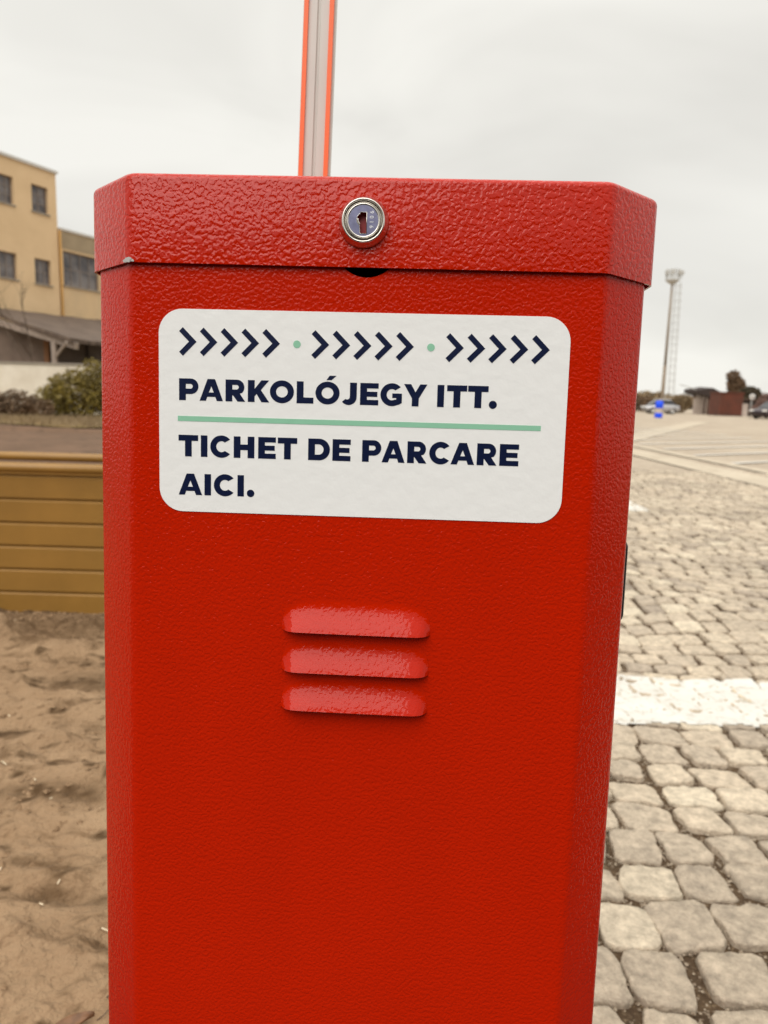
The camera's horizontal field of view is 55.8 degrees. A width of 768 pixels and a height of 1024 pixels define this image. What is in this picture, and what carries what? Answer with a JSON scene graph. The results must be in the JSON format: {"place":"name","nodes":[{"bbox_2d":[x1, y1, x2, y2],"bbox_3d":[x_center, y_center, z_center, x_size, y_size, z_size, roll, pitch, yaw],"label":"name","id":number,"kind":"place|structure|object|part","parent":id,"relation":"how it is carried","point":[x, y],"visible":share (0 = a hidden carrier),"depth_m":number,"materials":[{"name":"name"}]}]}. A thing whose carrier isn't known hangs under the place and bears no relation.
{"place":"outdoors","nodes":[
{"label":"outdoors","id":0,"kind":"place"},
{"bbox_2d":[0,413,101,426],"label":"grass verge","id":1,"kind":"object","parent":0,"point":[59,424],"depth_m":17.60,"materials":[{"name":"plant"}]},
{"bbox_2d":[0,250,32,361],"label":"bare sapling","id":2,"kind":"object","parent":1,"relation":"on","point":[27,335],"visible":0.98,"depth_m":26.61,"materials":[{"name":"brown plant"}]},
{"bbox_2d":[0,389,55,416],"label":"bush","id":3,"kind":"object","parent":1,"relation":"on","point":[23,406],"visible":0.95,"depth_m":21.54,"materials":[{"name":"brown plant"}]},
{"bbox_2d":[0,151,63,323],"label":"factory building","id":4,"kind":"structure","parent":1,"relation":"on","point":[29,230],"depth_m":33.06,"materials":[{"name":"yellow paint"}]},
{"bbox_2d":[0,174,15,206],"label":"window","id":5,"kind":"structure","parent":4,"relation":"in","point":[5,181],"depth_m":31.92,"materials":[{"name":"grey glass"}]},
{"bbox_2d":[0,251,19,280],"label":"window","id":6,"kind":"structure","parent":4,"relation":"in","point":[7,260],"depth_m":32.34,"materials":[{"name":"grey glass"}]},
{"bbox_2d":[31,184,50,216],"bbox_3d":[-15.890,-14.358,33.397,0.260,1.240,1.020,6,10,24],"label":"window","id":7,"kind":"structure","parent":4,"relation":"in","point":[38,193],"depth_m":33.49,"materials":[{"name":"grey glass"}]},
{"bbox_2d":[34,258,53,286],"bbox_3d":[-15.981,-11.185,33.905,0.260,1.190,1.020,6,10,24],"label":"window","id":8,"kind":"structure","parent":4,"relation":"in","point":[41,266],"depth_m":34.00,"materials":[{"name":"grey glass"}]},
{"bbox_2d":[0,309,100,363],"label":"lean to shed","id":9,"kind":"object","parent":1,"relation":"on","point":[60,339],"visible":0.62,"depth_m":29.69,"materials":[{"name":"metal"}]},
{"bbox_2d":[0,361,101,414],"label":"boundary wall","id":10,"kind":"structure","parent":1,"relation":"on","point":[30,377],"depth_m":24.62,"materials":[{"name":"beige paint"}]},
{"bbox_2d":[33,357,101,416],"bbox_3d":[-9.243,-3.735,22.622,3.365,2.141,1.513,0,9,-8],"label":"bush","id":11,"kind":"object","parent":1,"relation":"on","point":[89,390],"visible":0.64,"depth_m":22.23,"materials":[{"name":"green plant"}]},
{"bbox_2d":[58,227,100,319],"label":"factory wing","id":12,"kind":"structure","parent":1,"relation":"on","point":[82,287],"depth_m":35.85,"materials":[{"name":"beige paint"}]},
{"bbox_2d":[63,251,100,292],"bbox_3d":[-15.014,-11.868,35.939,0.260,1.670,2.370,6,10,24],"label":"window","id":13,"kind":"structure","parent":12,"relation":"in","point":[79,271],"depth_m":35.96,"materials":[{"name":"grey glass"}]},
{"bbox_2d":[0,424,102,463],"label":"soil ground","id":14,"kind":"structure","parent":0,"point":[16,438],"depth_m":13.49,"materials":[{"name":"brown soil"}]},
{"bbox_2d":[0,608,108,1023],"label":"mud ground","id":15,"kind":"structure","parent":0,"point":[53,962],"depth_m":1.66,"materials":[{"name":"brown soil"}]},
{"bbox_2d":[0,451,103,613],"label":"planter","id":16,"kind":"object","parent":15,"relation":"on","point":[51,540],"visible":0.3,"depth_m":3.15,"materials":[{"name":"paint"}]},
{"bbox_2d":[0,619,107,930],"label":"straw bits","id":17,"kind":"object","parent":15,"relation":"on","point":[59,879],"visible":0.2,"depth_m":1.45,"materials":[{"name":"beige"}]},
{"bbox_2d":[56,1009,108,1023],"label":"dry leaf","id":18,"kind":"object","parent":15,"relation":"on","point":[79,1017],"visible":0.95,"depth_m":1.12,"materials":[{"name":"brown plant"}]},
{"bbox_2d":[7,423,101,428],"bbox_3d":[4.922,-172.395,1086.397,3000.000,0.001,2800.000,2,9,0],"label":"ground","id":19,"kind":"structure","parent":0,"point":[62,427],"depth_m":23.19,"materials":[{"name":"brown soil"}]},
{"bbox_2d":[94,0,656,1023],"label":"parking barrier","id":20,"kind":"object","parent":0,"point":[368,448],"visible":1,"depth_m":0.48,"materials":[{"name":"red metal"}]},
{"bbox_2d":[0,0,767,397],"label":"sky","id":21,"kind":"structure","parent":0,"point":[665,102],"materials":[{"name":"white"}]},
{"bbox_2d":[592,469,767,1023],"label":"cobbled pavement","id":22,"kind":"structure","parent":0,"point":[669,918],"depth_m":1.91,"materials":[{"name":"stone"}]},
{"bbox_2d":[629,501,648,510],"bbox_3d":[2.330,-0.312,8.472,0.240,0.020,3.669,2,9,0],"label":"road marking","id":23,"kind":"object","parent":22,"relation":"on","point":[635,506],"visible":0.09,"depth_m":6.83,"materials":[{"name":"paint"}]},
{"bbox_2d":[614,674,767,726],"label":"stop line","id":24,"kind":"object","parent":22,"relation":"on","point":[715,692],"visible":0.5,"depth_m":2.40,"materials":[{"name":"paint"}]},
{"bbox_2d":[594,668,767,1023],"bbox_3d":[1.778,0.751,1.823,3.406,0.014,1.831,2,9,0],"label":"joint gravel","id":25,"kind":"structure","parent":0,"point":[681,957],"depth_m":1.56,"materials":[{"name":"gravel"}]},
{"bbox_2d":[632,408,767,472],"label":"paving","id":26,"kind":"structure","parent":0,"point":[726,434],"depth_m":20.27,"materials":[{"name":"beige concrete"}]},
{"bbox_2d":[636,394,661,411],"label":"brown hedge","id":27,"kind":"object","parent":26,"relation":"on","point":[639,399],"visible":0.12,"depth_m":86.51,"materials":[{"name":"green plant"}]},
{"bbox_2d":[637,390,677,406],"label":"distant thicket","id":28,"kind":"object","parent":26,"relation":"on","point":[656,395],"visible":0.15,"depth_m":147.01,"materials":[{"name":"beige plant"}]},
{"bbox_2d":[654,401,662,417],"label":"bollard","id":29,"kind":"object","parent":26,"relation":"on","point":[659,408],"visible":1,"depth_m":50.63,"materials":[{"name":"blue plastic"}]},
{"bbox_2d":[640,399,680,413],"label":"parked car","id":30,"kind":"object","parent":26,"relation":"on","point":[670,406],"visible":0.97,"depth_m":70.38,"materials":[{"name":"silver metal"}]},
{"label":"windows","id":31,"kind":"part","parent":30,"relation":"part of","materials":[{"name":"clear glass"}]},
{"bbox_2d":[633,422,707,441],"bbox_3d":[11.752,-3.416,29.579,0.900,0.001,27.507,6,10,27],"label":"concrete strip","id":32,"kind":"object","parent":26,"relation":"on","point":[637,436],"visible":0.6,"depth_m":27.08,"materials":[{"name":"beige concrete"}]},
{"bbox_2d":[660,269,683,398],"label":"lighting mast","id":33,"kind":"object","parent":26,"relation":"on","point":[671,282],"visible":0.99,"depth_m":92.06,"materials":[{"name":"metal"}]},
{"bbox_2d":[655,432,690,432],"bbox_3d":[8.959,-2.656,24.275,6.268,0.001,0.130,-4,11,-33],"label":"parking line","id":34,"kind":"object","parent":26,"relation":"on","point":[672,432],"visible":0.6,"depth_m":24.92,"materials":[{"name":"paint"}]},
{"bbox_2d":[667,393,692,412],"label":"tan shrub","id":35,"kind":"object","parent":26,"relation":"on","point":[683,401],"visible":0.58,"depth_m":82.44,"materials":[{"name":"brown plant"}]},
{"bbox_2d":[638,441,759,443],"bbox_3d":[8.756,-1.846,19.180,6.268,0.001,0.130,-4,11,-33],"label":"parking line","id":36,"kind":"object","parent":26,"relation":"on","point":[698,442],"visible":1,"depth_m":18.77,"materials":[{"name":"paint"}]},
{"bbox_2d":[680,384,719,414],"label":"open hut","id":37,"kind":"object","parent":26,"relation":"on","point":[701,401],"visible":0.69,"depth_m":75.82,"materials":[{"name":"brown"}]},
{"bbox_2d":[633,449,767,486],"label":"concrete strip","id":38,"kind":"object","parent":26,"relation":"on","point":[745,477],"depth_m":11.14,"materials":[{"name":"beige concrete"}]},
{"bbox_2d":[633,444,767,472],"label":"concrete strip","id":39,"kind":"object","parent":26,"relation":"on","point":[719,462],"visible":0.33,"depth_m":12.99,"materials":[{"name":"beige concrete"}]},
{"bbox_2d":[662,446,757,448],"bbox_3d":[8.688,-1.576,17.481,6.268,0.001,0.130,-4,11,-33],"label":"parking line","id":40,"kind":"object","parent":26,"relation":"on","point":[709,447],"visible":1,"depth_m":16.70,"materials":[{"name":"paint"}]},
{"bbox_2d":[708,392,744,416],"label":"container","id":41,"kind":"object","parent":26,"relation":"on","point":[725,403],"visible":0.97,"depth_m":69.53,"materials":[{"name":"red metal"}]},
{"bbox_2d":[698,452,767,454],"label":"parking line","id":42,"kind":"object","parent":26,"relation":"on","point":[731,453],"visible":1,"depth_m":14.82,"materials":[{"name":"paint"}]},
{"bbox_2d":[726,369,746,391],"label":"leaning tree","id":43,"kind":"object","parent":26,"relation":"on","point":[735,382],"visible":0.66,"depth_m":80.13,"materials":[{"name":"brown plant"}]},
{"bbox_2d":[742,399,757,415],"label":"stall","id":44,"kind":"object","parent":26,"relation":"on","point":[746,406],"visible":0.38,"depth_m":72.78,"materials":[{"name":"brown"}]},
{"bbox_2d":[733,461,767,462],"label":"parking line","id":45,"kind":"object","parent":26,"relation":"on","point":[750,462],"visible":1,"depth_m":12.58,"materials":[{"name":"paint"}]},
{"bbox_2d":[739,386,762,398],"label":"round tree","id":46,"kind":"object","parent":26,"relation":"on","point":[750,390],"visible":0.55,"depth_m":76.25,"materials":[{"name":"green plant"}]},
{"bbox_2d":[749,394,754,418],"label":"round marker","id":47,"kind":"object","parent":26,"relation":"on","point":[752,396],"visible":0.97,"depth_m":57.12,"materials":[{"name":"white plastic"}]},
{"bbox_2d":[749,392,767,417],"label":"pink shrub","id":48,"kind":"object","parent":26,"relation":"on","point":[763,399],"visible":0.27,"depth_m":61.99,"materials":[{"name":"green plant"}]},
{"bbox_2d":[749,401,767,418],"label":"parked car","id":49,"kind":"object","parent":26,"relation":"on","point":[758,412],"visible":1,"depth_m":56.79,"materials":[{"name":"grey paint"}]},
{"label":"windows","id":50,"kind":"part","parent":49,"relation":"part of","materials":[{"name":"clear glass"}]}
]}

